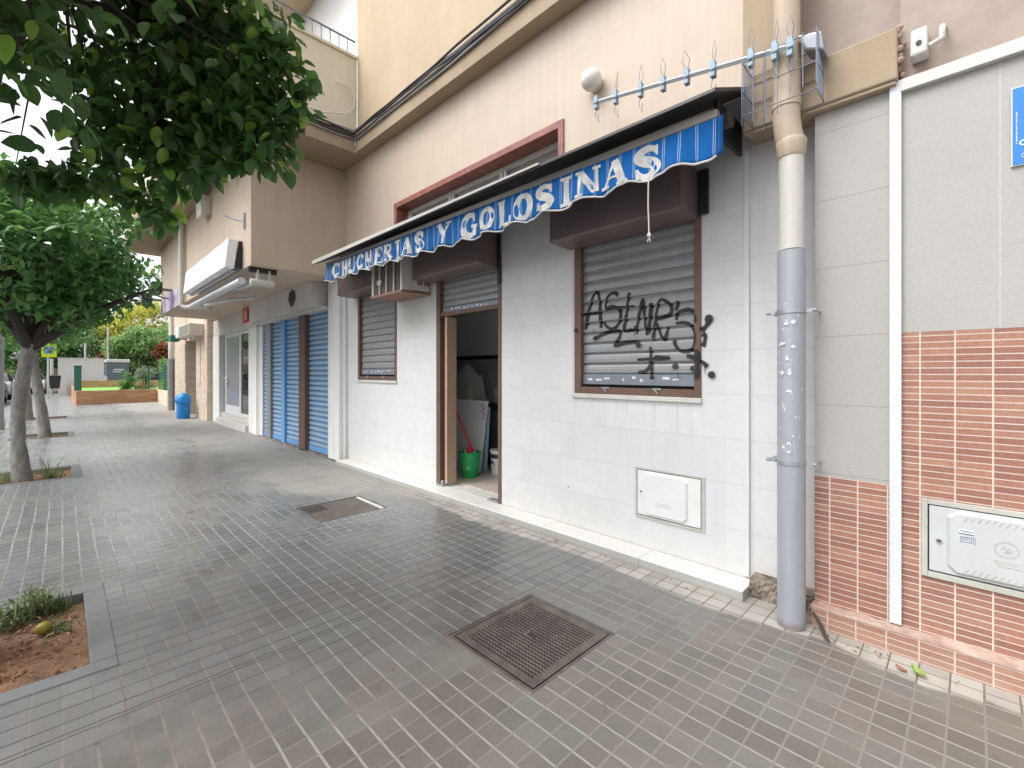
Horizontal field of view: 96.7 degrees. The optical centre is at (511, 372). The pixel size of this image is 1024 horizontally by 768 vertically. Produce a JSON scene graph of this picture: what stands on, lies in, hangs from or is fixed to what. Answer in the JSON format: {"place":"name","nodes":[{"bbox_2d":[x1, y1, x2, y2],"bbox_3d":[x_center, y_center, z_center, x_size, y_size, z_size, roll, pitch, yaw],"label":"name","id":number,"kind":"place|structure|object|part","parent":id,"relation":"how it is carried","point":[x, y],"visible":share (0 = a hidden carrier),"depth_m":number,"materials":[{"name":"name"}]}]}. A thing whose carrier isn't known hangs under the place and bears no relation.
{"place":"outdoors","nodes":[
{"label":"outdoors","id":0,"kind":"place"},
{"bbox_2d":[4,376,46,408],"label":"road","id":1,"kind":"structure","parent":0,"point":[7,403],"depth_m":22.39,"materials":[{"name":"grey asphalt"}]},
{"bbox_2d":[4,382,7,401],"bbox_3d":[-25.604,0.780,21.796,1.752,1.500,4.222,0,0,-45],"label":"parked car","id":2,"kind":"object","parent":1,"relation":"on","point":[5,391],"visible":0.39,"depth_m":23.11,"materials":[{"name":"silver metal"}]},
{"bbox_2d":[4,373,13,399],"bbox_3d":[-29.821,0.780,26.065,1.752,1.500,4.222,0,0,-45],"label":"parked car","id":3,"kind":"object","parent":1,"relation":"on","point":[8,381],"visible":0.43,"depth_m":25.67,"materials":[{"name":"silver metal"}]},
{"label":"windows","id":4,"kind":"part","parent":3,"relation":"part of","materials":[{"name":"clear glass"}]},
{"bbox_2d":[13,373,46,392],"bbox_3d":[-35.678,0.780,33.632,1.752,1.500,4.222,0,0,-45],"label":"parked car","id":5,"kind":"object","parent":1,"relation":"on","point":[44,384],"visible":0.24,"depth_m":33.12,"materials":[{"name":"white metal"}]},
{"bbox_2d":[4,336,86,391],"bbox_3d":[-36.252,-1.304,34.626,5.840,5.635,6.131,0,0,-45],"label":"roadside tree","id":6,"kind":"object","parent":1,"relation":"on","point":[10,363],"visible":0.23,"depth_m":34.11,"materials":[{"name":"green plant"}]},
{"bbox_2d":[4,318,106,419],"bbox_3d":[-14.283,-0.761,13.723,3.534,4.465,3.594,0,0,-45],"label":"orange tree","id":7,"kind":"object","parent":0,"point":[67,342],"visible":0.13,"depth_m":13.77,"materials":[{"name":"green plant"}]},
{"bbox_2d":[10,375,104,393],"bbox_3d":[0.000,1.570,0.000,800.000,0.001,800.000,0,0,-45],"label":"ground","id":8,"kind":"structure","parent":0,"point":[55,391],"depth_m":37.42,"materials":[{"name":"concrete"}]},
{"bbox_2d":[38,327,105,374],"bbox_3d":[-35.807,-1.588,37.515,6.217,6.204,6.764,0,0,-45],"label":"roadside tree","id":9,"kind":"object","parent":8,"relation":"on","point":[93,350],"visible":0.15,"depth_m":36.78,"materials":[{"name":"green plant"}]},
{"bbox_2d":[84,332,85,357],"bbox_3d":[-29.420,-0.900,31.380,0.120,4.600,0.114,0,0,-45],"label":"pole","id":10,"kind":"object","parent":8,"relation":"on","point":[84,349],"depth_m":31.32,"materials":[{"name":"grey metal"}]},
{"bbox_2d":[95,343,116,363],"bbox_3d":[-31.397,-0.513,36.156,2.767,4.059,2.935,0,0,-45],"label":"roadside tree","id":11,"kind":"object","parent":8,"relation":"on","point":[101,355],"visible":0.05,"depth_m":35.21,"materials":[{"name":"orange plant"}]},
{"bbox_2d":[107,327,108,358],"bbox_3d":[-28.581,-0.900,32.209,0.120,4.600,0.114,0,0,-45],"label":"pole","id":12,"kind":"object","parent":8,"relation":"on","point":[107,342],"visible":0.34,"depth_m":32.15,"materials":[{"name":"grey metal"}]},
{"bbox_2d":[89,301,168,345],"bbox_3d":[-32.155,-2.469,38.482,6.716,7.958,6.096,0,0,18],"label":"roadside tree","id":13,"kind":"object","parent":8,"relation":"on","point":[140,312],"visible":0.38,"depth_m":37.69,"materials":[{"name":"yellow plant"}]},
{"bbox_2d":[98,324,167,379],"bbox_3d":[-27.969,-1.051,34.095,4.618,5.132,4.526,0,0,-45],"label":"roadside tree","id":14,"kind":"object","parent":8,"relation":"on","point":[122,347],"visible":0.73,"depth_m":33.14,"materials":[{"name":"green plant"}]},
{"bbox_2d":[129,366,165,379],"bbox_3d":[-28.198,0.250,36.803,6.400,2.300,0.200,0,0,-45],"label":"dark fence","id":15,"kind":"object","parent":8,"relation":"on","point":[133,373],"depth_m":35.67,"materials":[{"name":"green metal"}]},
{"bbox_2d":[133,323,168,368],"bbox_3d":[-28.717,-1.283,37.794,5.118,5.594,5.243,0,0,-45],"label":"roadside tree","id":16,"kind":"object","parent":8,"relation":"on","point":[163,334],"visible":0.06,"depth_m":36.35,"materials":[{"name":"green plant"}]},
{"bbox_2d":[149,339,167,361],"bbox_3d":[-25.410,-0.474,33.755,2.218,3.980,2.212,0,0,-20],"label":"roadside tree","id":17,"kind":"object","parent":8,"relation":"on","point":[160,350],"visible":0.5,"depth_m":33.16,"materials":[{"name":"red plant"}]},
{"bbox_2d":[0,0,168,374],"label":"sky","id":18,"kind":"structure","parent":0,"point":[51,146],"materials":[{"name":"white"}]},
{"bbox_2d":[82,387,165,391],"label":"lawn","id":19,"kind":"structure","parent":0,"point":[100,388],"depth_m":24.88,"materials":[{"name":"green plant"}]},
{"bbox_2d":[114,371,138,389],"bbox_3d":[-18.500,0.422,21.865,0.985,1.077,0.980,0,0,-45],"label":"shrub","id":20,"kind":"object","parent":19,"relation":"on","point":[127,384],"visible":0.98,"depth_m":21.78,"materials":[{"name":"green plant"}]},
{"bbox_2d":[134,385,146,388],"bbox_3d":[-17.823,0.801,21.873,0.561,0.469,0.813,0,0,-45],"label":"shrub","id":21,"kind":"object","parent":19,"relation":"on","point":[140,387],"visible":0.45,"depth_m":21.87,"materials":[{"name":"green plant"}]},
{"bbox_2d":[135,365,157,388],"bbox_3d":[-18.363,0.341,22.858,1.058,1.451,1.067,0,0,-45],"label":"shrub","id":22,"kind":"object","parent":19,"relation":"on","point":[142,374],"visible":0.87,"depth_m":22.83,"materials":[{"name":"green plant"}]},
{"bbox_2d":[156,357,166,389],"bbox_3d":[-16.033,0.125,21.232,0.991,1.852,0.884,0,0,24],"label":"shrub","id":23,"kind":"object","parent":19,"relation":"on","point":[160,364],"visible":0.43,"depth_m":21.09,"materials":[{"name":"green plant"}]},
{"bbox_2d":[0,394,1023,767],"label":"sidewalk","id":24,"kind":"structure","parent":0,"point":[246,632],"depth_m":2.31,"materials":[{"name":"grey tile"}]},
{"bbox_2d":[0,333,4,429],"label":"lamp post","id":25,"kind":"object","parent":24,"relation":"on","point":[2,422],"visible":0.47,"depth_m":11.18,"materials":[{"name":"grey metal"}]},
{"bbox_2d":[0,469,71,483],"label":"soil","id":26,"kind":"structure","parent":24,"relation":"on","point":[69,474],"depth_m":6.38,"materials":[{"name":"brown soil"}]},
{"bbox_2d":[0,454,66,484],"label":"weeds","id":27,"kind":"object","parent":26,"relation":"on","point":[48,472],"visible":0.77,"depth_m":6.11,"materials":[{"name":"green plant"}]},
{"bbox_2d":[0,474,73,680],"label":"leaf litter","id":28,"kind":"object","parent":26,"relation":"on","point":[21,656],"visible":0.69,"depth_m":2.43,"materials":[{"name":"brown plant"}]},
{"bbox_2d":[0,152,170,482],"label":"orange tree","id":29,"kind":"object","parent":26,"relation":"on","point":[37,301],"visible":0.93,"depth_m":5.99,"materials":[{"name":"green plant"}]},
{"bbox_2d":[0,464,82,485],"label":"kerb slabs","id":30,"kind":"structure","parent":24,"relation":"on","point":[76,471],"depth_m":6.22,"materials":[{"name":"grey concrete"}]},
{"bbox_2d":[8,431,74,440],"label":"kerb slabs","id":31,"kind":"structure","parent":24,"relation":"on","point":[70,433],"depth_m":10.15,"materials":[{"name":"grey concrete"}]},
{"bbox_2d":[0,602,88,693],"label":"soil","id":32,"kind":"structure","parent":24,"relation":"on","point":[41,667],"depth_m":2.37,"materials":[{"name":"brown soil"}]},
{"bbox_2d":[0,570,84,650],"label":"weeds","id":33,"kind":"object","parent":32,"relation":"on","point":[59,607],"visible":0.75,"depth_m":2.69,"materials":[{"name":"green plant"}]},
{"bbox_2d":[34,621,51,634],"bbox_3d":[-2.597,1.418,2.523,0.070,0.066,0.071,0,0,-45],"label":"fallen orange","id":34,"kind":"object","parent":32,"relation":"on","point":[42,627],"visible":0.98,"depth_m":2.50,"materials":[{"name":"food"}]},
{"bbox_2d":[0,0,327,265],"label":"orange tree","id":35,"kind":"object","parent":32,"relation":"on","point":[185,82],"visible":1,"depth_m":2.88,"materials":[{"name":"green plant"}]},
{"bbox_2d":[41,344,56,397],"bbox_3d":[-24.973,-0.100,24.558,0.580,3.000,0.134,0,0,-45],"label":"crossing sign","id":36,"kind":"object","parent":24,"relation":"on","point":[44,353],"visible":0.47,"depth_m":24.51,"materials":[{"name":"yellow metal"}]},
{"bbox_2d":[49,359,60,395],"bbox_3d":[-26.912,0.300,26.806,0.516,2.200,0.567,0,0,-45],"label":"litter bin","id":37,"kind":"object","parent":24,"relation":"on","point":[54,380],"visible":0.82,"depth_m":26.68,"materials":[{"name":"black plastic"}]},
{"bbox_2d":[0,583,118,704],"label":"kerb slabs","id":38,"kind":"structure","parent":24,"relation":"on","point":[102,651],"depth_m":2.32,"materials":[{"name":"grey concrete"}]},
{"bbox_2d":[58,358,103,394],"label":"white wall","id":39,"kind":"structure","parent":24,"relation":"on","point":[92,366],"depth_m":28.87,"materials":[{"name":"white paint"}]},
{"bbox_2d":[67,376,106,395],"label":"white wall","id":40,"kind":"structure","parent":24,"relation":"on","point":[70,381],"depth_m":27.82,"materials":[{"name":"white paint"}]},
{"bbox_2d":[104,359,129,379],"bbox_3d":[-26.757,0.240,30.848,1.220,2.220,1.600,0,0,-45],"label":"recycling container","id":41,"kind":"object","parent":24,"relation":"on","point":[113,367],"visible":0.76,"depth_m":30.26,"materials":[{"name":"grey metal"}]},
{"bbox_2d":[71,386,166,405],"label":"planter wall","id":42,"kind":"structure","parent":24,"relation":"on","point":[109,396],"depth_m":20.53,"materials":[{"name":"orange brick"}]},
{"bbox_2d":[74,366,81,390],"bbox_3d":[-19.159,0.400,20.081,0.280,1.400,0.580,0,0,-45],"label":"green post","id":43,"kind":"object","parent":42,"relation":"on","point":[77,378],"visible":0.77,"depth_m":19.91,"materials":[{"name":"metal"}]},
{"bbox_2d":[147,365,166,390],"bbox_3d":[-15.102,0.350,19.766,0.490,1.500,6.350,0,0,-45],"label":"fence","id":44,"kind":"object","parent":42,"relation":"on","point":[161,375],"visible":0.12,"depth_m":21.63,"materials":[{"name":"green metal"}]},
{"bbox_2d":[82,380,157,394],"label":"brick wall","id":45,"kind":"structure","parent":24,"relation":"on","point":[101,383],"depth_m":26.98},
{"bbox_2d":[175,393,191,418],"bbox_3d":[-10.012,1.008,13.865,0.430,0.777,0.430,0,0,-45],"label":"litter bin","id":46,"kind":"object","parent":24,"relation":"on","point":[183,401],"visible":1,"depth_m":13.73,"materials":[{"name":"blue plastic"}]},
{"bbox_2d":[298,497,383,522],"bbox_3d":[-1.760,1.446,4.706,0.690,0.089,0.630,0,0,-45],"label":"manhole cover","id":47,"kind":"object","parent":24,"relation":"on","point":[325,512],"visible":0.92,"depth_m":4.66,"materials":[{"name":"metal"}]},
{"bbox_2d":[122,0,814,615],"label":"apartment building","id":48,"kind":"structure","parent":24,"relation":"on","point":[598,342],"depth_m":4.34,"materials":[{"name":"stone"}]},
{"bbox_2d":[139,293,160,304],"bbox_3d":[-9.318,-1.880,11.740,0.417,0.260,0.560,0,0,-45],"label":"floodlight","id":49,"kind":"object","parent":48,"relation":"attached to","point":[145,299],"visible":0.5,"depth_m":11.50,"materials":[{"name":"black plastic"}]},
{"bbox_2d":[148,281,171,295],"bbox_3d":[-8.123,-1.920,10.530,0.417,0.260,0.560,0,0,-45],"label":"floodlight","id":50,"kind":"object","parent":48,"relation":"attached to","point":[160,290],"visible":0.45,"depth_m":10.34,"materials":[{"name":"plastic"}]},
{"bbox_2d":[167,317,173,409],"bbox_3d":[-12.703,-0.751,16.957,0.196,4.297,0.382,0,0,-33],"label":"drainpipe","id":51,"kind":"object","parent":48,"relation":"attached to","point":[170,382],"visible":0.65,"depth_m":16.81,"materials":[{"name":"grey metal"}]},
{"bbox_2d":[163,287,177,313],"bbox_3d":[-7.890,-1.692,10.585,0.010,0.415,2.650,0,0,-45],"label":"sign","id":52,"kind":"object","parent":48,"relation":"attached to","point":[169,305],"depth_m":10.67,"materials":[{"name":"plastic"}]},
{"bbox_2d":[168,326,189,341],"bbox_3d":[-10.882,-1.240,14.903,0.461,0.440,1.300,0,0,-45],"label":"lantern","id":53,"kind":"object","parent":48,"relation":"attached to","point":[175,338],"visible":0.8,"depth_m":14.80,"materials":[{"name":"green metal"}]},
{"bbox_2d":[184,344,185,382],"bbox_3d":[-11.126,-0.300,15.470,0.011,1.300,0.250,0,0,-45],"label":"poster","id":54,"kind":"object","parent":48,"relation":"attached to","point":[184,363],"visible":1,"depth_m":15.42,"materials":[{"name":"paper"}]},
{"bbox_2d":[179,323,203,337],"bbox_3d":[-9.726,-1.265,13.796,0.371,0.330,1.500,0,0,-45],"label":"air conditioner","id":55,"kind":"object","parent":48,"relation":"attached to","point":[190,330],"visible":1,"depth_m":13.34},
{"bbox_2d":[178,220,211,309],"bbox_3d":[-6.610,-2.225,9.475,0.618,1.849,0.118,0,0,-6],"label":"vertical pipe","id":56,"kind":"object","parent":48,"relation":"attached to","point":[181,264],"visible":0.85,"depth_m":9.41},
{"bbox_2d":[196,339,200,385],"bbox_3d":[-9.598,-0.300,13.923,0.011,1.400,0.600,0,0,-45],"label":"poster","id":57,"kind":"object","parent":48,"relation":"attached to","point":[198,362],"visible":1,"depth_m":13.87,"materials":[{"name":"paper"}]},
{"bbox_2d":[196,195,210,218],"bbox_3d":[-5.379,-2.871,7.930,0.169,0.337,0.356,0,0,-45],"label":"wall box","id":58,"kind":"object","parent":48,"relation":"attached to","point":[203,208],"visible":0.95,"depth_m":7.83,"materials":[{"name":"white plastic"}]},
{"bbox_2d":[183,238,241,295],"bbox_3d":[-4.981,-1.657,7.484,0.228,0.445,3.050,0,0,-45],"label":"sign box","id":59,"kind":"object","parent":48,"relation":"attached to","point":[217,264],"visible":1,"depth_m":6.88,"materials":[{"name":"white plastic"}]},
{"bbox_2d":[223,332,239,415],"bbox_3d":[-7.400,0.034,12.017,0.140,2.128,1.500,0,0,-45],"label":"shop door","id":60,"kind":"structure","parent":48,"relation":"in","point":[232,341],"depth_m":12.09,"materials":[{"name":"white paint"}]},
{"bbox_2d":[187,267,276,309],"bbox_3d":[-4.682,-1.333,7.735,0.835,0.270,3.626,0,0,-45],"label":"rolled awning","id":61,"kind":"object","parent":48,"relation":"attached to","point":[238,284],"visible":1,"depth_m":6.58,"materials":[{"name":"white fabric"}]},
{"bbox_2d":[223,212,245,228],"bbox_3d":[-3.887,-2.130,6.384,0.300,0.220,0.048,0,0,-3],"label":"bracket","id":62,"kind":"object","parent":48,"relation":"attached to","point":[243,220],"depth_m":6.38,"materials":[{"name":"grey metal"}]},
{"bbox_2d":[240,330,247,417],"bbox_3d":[-6.456,0.035,11.118,0.060,2.126,1.102,0,0,-45],"label":"shop window","id":63,"kind":"structure","parent":48,"relation":"in","point":[243,334],"depth_m":11.30,"materials":[{"name":"white paint"}]},
{"bbox_2d":[243,307,247,323],"bbox_3d":[-5.781,-1.235,9.871,0.022,0.330,0.370,0,0,-45],"label":"red sign","id":64,"kind":"object","parent":48,"relation":"attached to","point":[245,315],"visible":1,"depth_m":9.83,"materials":[{"name":"red plastic"}]},
{"bbox_2d":[307,81,355,147],"bbox_3d":[-2.889,-3.644,5.913,1.800,0.848,0.064,0,0,-45],"label":"white cable","id":65,"kind":"object","parent":48,"relation":"attached to","point":[338,112],"visible":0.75,"depth_m":6.43,"materials":[{"name":"white plastic"}]},
{"bbox_2d":[337,267,396,382],"bbox_3d":[-2.001,-0.627,6.401,0.361,1.545,1.320,0,0,-45],"label":"window","id":66,"kind":"structure","parent":48,"relation":"in","point":[377,319],"depth_m":6.47,"materials":[{"name":"metal"}]},
{"bbox_2d":[370,256,429,301],"bbox_3d":[-1.381,-1.153,5.604,0.400,0.455,0.735,0,0,-45],"label":"air conditioner","id":67,"kind":"object","parent":48,"relation":"attached to","point":[393,281],"visible":0.8,"depth_m":5.42,"materials":[{"name":"white plastic"}]},
{"bbox_2d":[275,0,527,140],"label":"cable bundle","id":68,"kind":"object","parent":48,"relation":"attached to","point":[510,10],"visible":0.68,"depth_m":5.08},
{"bbox_2d":[413,232,502,504],"bbox_3d":[-0.559,-0.010,5.019,0.471,2.780,1.223,0,0,-45],"label":"doorway","id":69,"kind":"structure","parent":48,"relation":"in","point":[467,275],"depth_m":5.11,"materials":[{"name":"metal"}]},
{"bbox_2d":[458,450,481,477],"bbox_3d":[-0.530,1.157,5.745,0.288,0.315,0.290,0,0,-45],"label":"mop bucket","id":70,"kind":"object","parent":48,"relation":"on","point":[469,464],"visible":0.94,"depth_m":5.64,"materials":[{"name":"green plastic"}]},
{"bbox_2d":[456,410,475,452],"bbox_3d":[-0.679,0.624,5.808,0.504,0.900,0.180,0,0,19],"label":"mop","id":71,"kind":"object","parent":70,"relation":"in","point":[469,449],"visible":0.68,"depth_m":5.74,"materials":[{"name":"red plastic"}]},
{"bbox_2d":[456,363,486,400],"bbox_3d":[-0.688,0.571,7.015,0.520,1.435,0.950,0,0,-45],"label":"covered heap","id":72,"kind":"object","parent":48,"relation":"on","point":[469,383],"visible":0.37,"depth_m":6.86,"materials":[{"name":"grey fabric"}]},
{"bbox_2d":[456,399,488,471],"bbox_3d":[-0.609,0.840,6.230,0.169,0.920,0.680,0,0,-45],"label":"white board","id":73,"kind":"object","parent":48,"relation":"on","point":[472,414],"visible":0.71,"depth_m":6.19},
{"bbox_2d":[394,118,563,224],"bbox_3d":[-0.473,-1.726,5.152,0.262,1.052,2.899,0,0,-45],"label":"window","id":74,"kind":"structure","parent":48,"relation":"in","point":[547,143],"depth_m":4.88,"materials":[{"name":"red metal"}]},
{"bbox_2d":[481,407,489,470],"bbox_3d":[-0.379,0.890,6.140,0.109,0.840,0.183,0,0,-38],"label":"blue board","id":75,"kind":"object","parent":48,"relation":"on","point":[485,456],"visible":0.48,"depth_m":6.07,"materials":[{"name":"blue plastic"}]},
{"bbox_2d":[488,402,497,464],"bbox_3d":[0.261,0.876,6.161,0.450,0.873,1.500,0,0,-45],"label":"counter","id":76,"kind":"object","parent":48,"relation":"on","point":[493,433],"visible":0.12,"depth_m":6.41,"materials":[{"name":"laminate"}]},
{"bbox_2d":[491,411,497,447],"bbox_3d":[-0.121,0.895,6.275,0.011,0.710,0.500,0,0,-45],"label":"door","id":77,"kind":"structure","parent":76,"relation":"in","point":[494,414],"depth_m":6.39,"materials":[{"name":"black"}]},
{"bbox_2d":[494,388,497,402],"bbox_3d":[-0.031,0.330,6.484,0.290,0.219,0.370,0,0,-45],"label":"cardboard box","id":78,"kind":"object","parent":76,"relation":"on","point":[495,395],"visible":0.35,"depth_m":6.49,"materials":[{"name":"cardboard"}]},
{"bbox_2d":[490,448,497,474],"bbox_3d":[-0.147,1.158,5.941,0.284,0.312,0.284,0,0,-45],"label":"paint tub","id":79,"kind":"object","parent":48,"relation":"on","point":[494,459],"visible":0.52,"depth_m":5.84,"materials":[{"name":"plastic"}]},
{"bbox_2d":[312,87,746,281],"bbox_3d":[-0.591,-1.308,4.585,0.726,1.030,5.445,0,0,-45],"label":"awning","id":80,"kind":"object","parent":48,"relation":"attached to","point":[530,193],"visible":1,"depth_m":3.28,"materials":[{"name":"fabric"}]},
{"bbox_2d":[581,67,602,92],"bbox_3d":[0.649,-2.400,3.733,0.172,0.172,0.172,0,0,-45],"label":"globe lamp","id":81,"kind":"object","parent":48,"relation":"attached to","point":[591,79],"visible":1,"depth_m":3.68,"materials":[{"name":"white glass"}]},
{"bbox_2d":[549,165,714,402],"bbox_3d":[0.883,-0.593,3.471,0.376,1.614,1.252,0,0,-45],"label":"window","id":82,"kind":"structure","parent":48,"relation":"in","point":[637,329],"depth_m":3.47,"materials":[{"name":"metal"}]},
{"bbox_2d":[635,466,704,533],"bbox_3d":[1.147,0.921,3.340,0.043,0.387,0.540,0,0,-45],"label":"meter cabinet","id":83,"kind":"object","parent":48,"relation":"attached to","point":[672,498],"visible":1,"depth_m":3.31,"materials":[{"name":"metal"}]},
{"bbox_3d":[1.136,0.918,3.335,0.021,0.340,0.489,0,0,-45],"label":"door","id":84,"kind":"part","parent":83,"relation":"part of","materials":[{"name":"white plastic"}]},
{"bbox_2d":[744,149,749,576],"bbox_3d":[1.522,-0.062,2.947,0.022,2.755,0.030,0,0,-45],"label":"cable trunking","id":85,"kind":"object","parent":48,"relation":"attached to","point":[747,362],"visible":1,"depth_m":2.94,"materials":[{"name":"white plastic"}]},
{"bbox_2d":[766,0,820,631],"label":"drainpipe","id":86,"kind":"object","parent":48,"relation":"attached to","point":[790,139],"visible":1,"depth_m":2.47,"materials":[{"name":"grey metal"}]},
{"bbox_2d":[594,15,795,119],"bbox_3d":[1.067,-1.891,2.968,0.050,0.654,1.426,0,0,-36],"label":"clip rod","id":87,"kind":"object","parent":86,"relation":"attached to","point":[788,48],"visible":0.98,"depth_m":2.76,"materials":[{"name":"metal"}]},
{"bbox_2d":[741,25,824,137],"bbox_3d":[1.500,-1.640,2.528,0.182,0.480,0.366,0,0,-45],"label":"wire rack","id":88,"kind":"object","parent":86,"relation":"attached to","point":[820,76],"visible":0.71,"depth_m":2.51,"materials":[{"name":"metal"}]},
{"bbox_2d":[43,426,958,756],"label":"pavement litter","id":89,"kind":"object","parent":24,"relation":"on","point":[437,576],"visible":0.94,"depth_m":3.06,"materials":[{"name":"brown plant"}]},
{"bbox_2d":[449,594,614,693],"bbox_3d":[0.107,1.446,2.432,0.650,0.088,0.620,0,0,-45],"label":"manhole cover","id":90,"kind":"object","parent":24,"relation":"on","point":[531,643],"visible":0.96,"depth_m":2.40,"materials":[{"name":"metal"}]},
{"bbox_2d":[812,612,829,642],"bbox_3d":[1.649,1.354,2.423,0.024,0.088,0.146,0,0,5],"label":"bark strip","id":91,"kind":"object","parent":24,"relation":"on","point":[821,627],"visible":1,"depth_m":2.42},
{"bbox_2d":[743,0,1023,696],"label":"tiled building","id":92,"kind":"structure","parent":24,"relation":"on","point":[962,310],"depth_m":2.25,"materials":[{"name":"ceramic"}]},
{"bbox_2d":[798,31,828,59],"bbox_3d":[1.639,-1.736,2.461,0.209,0.124,0.116,0,0,-45],"label":"floodlight","id":93,"kind":"object","parent":92,"relation":"attached to","point":[809,43],"visible":0.7,"depth_m":2.39,"materials":[{"name":"white plastic"}]},
{"bbox_2d":[889,80,901,624],"bbox_3d":[1.933,-0.099,2.293,0.026,2.723,0.047,0,0,-45],"label":"cable trunking","id":94,"kind":"object","parent":92,"relation":"on","point":[895,355],"visible":0.85,"depth_m":2.28,"materials":[{"name":"white plastic"}]},
{"bbox_2d":[910,23,946,63],"bbox_3d":[2.007,-1.601,2.195,0.106,0.141,0.128,0,0,-45],"label":"twin bracket","id":95,"kind":"object","parent":92,"relation":"attached to","point":[920,44],"visible":1,"depth_m":2.19,"materials":[{"name":"plastic"}]},
{"bbox_2d":[921,498,1023,598],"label":"meter cabinet","id":96,"kind":"object","parent":92,"relation":"attached to","point":[975,546],"visible":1,"depth_m":2.09,"materials":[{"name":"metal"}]},
{"bbox_3d":[2.181,0.799,2.042,0.023,0.313,0.458,0,0,-45],"label":"door","id":97,"kind":"part","parent":96,"relation":"part of","materials":[{"name":"plastic"}]},
{"bbox_2d":[1011,85,1023,166],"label":"blue notice","id":98,"kind":"object","parent":92,"relation":"attached to","point":[1017,126],"visible":1,"depth_m":2.00,"materials":[{"name":"blue plastic"}]},
{"bbox_2d":[896,664,906,671],"bbox_3d":[1.821,1.385,2.129,0.029,0.018,0.044,0,0,-45],"label":"fallen leaf","id":99,"kind":"object","parent":24,"relation":"on","point":[901,668],"visible":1,"depth_m":2.13,"materials":[{"name":"brown plant"}]},
{"bbox_2d":[911,664,925,676],"bbox_3d":[1.870,1.376,2.094,0.047,0.036,0.053,0,0,-45],"label":"fallen leaf","id":100,"kind":"object","parent":24,"relation":"on","point":[918,671],"visible":1,"depth_m":2.10,"materials":[{"name":"plant"}]},
{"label":"soil","id":101,"kind":"structure","parent":24,"relation":"on","visible":0},
{"bbox_2d":[27,431,67,438],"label":"weeds","id":102,"kind":"object","parent":101,"relation":"on","point":[57,435],"visible":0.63,"depth_m":10.21,"materials":[{"name":"green plant"}]},
{"bbox_2d":[0,243,124,437],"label":"orange tree","id":103,"kind":"object","parent":101,"relation":"on","point":[43,423],"visible":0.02,"depth_m":10.03,"materials":[{"name":"green plant"}]},
{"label":"far sidewalk","id":104,"kind":"structure","parent":0,"visible":0},
{"bbox_2d":[4,364,57,388],"bbox_3d":[-44.831,0.150,34.290,16.800,2.500,0.400,0,0,-45],"label":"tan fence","id":105,"kind":"object","parent":104,"relation":"on","point":[55,372],"visible":0.04,"depth_m":39.05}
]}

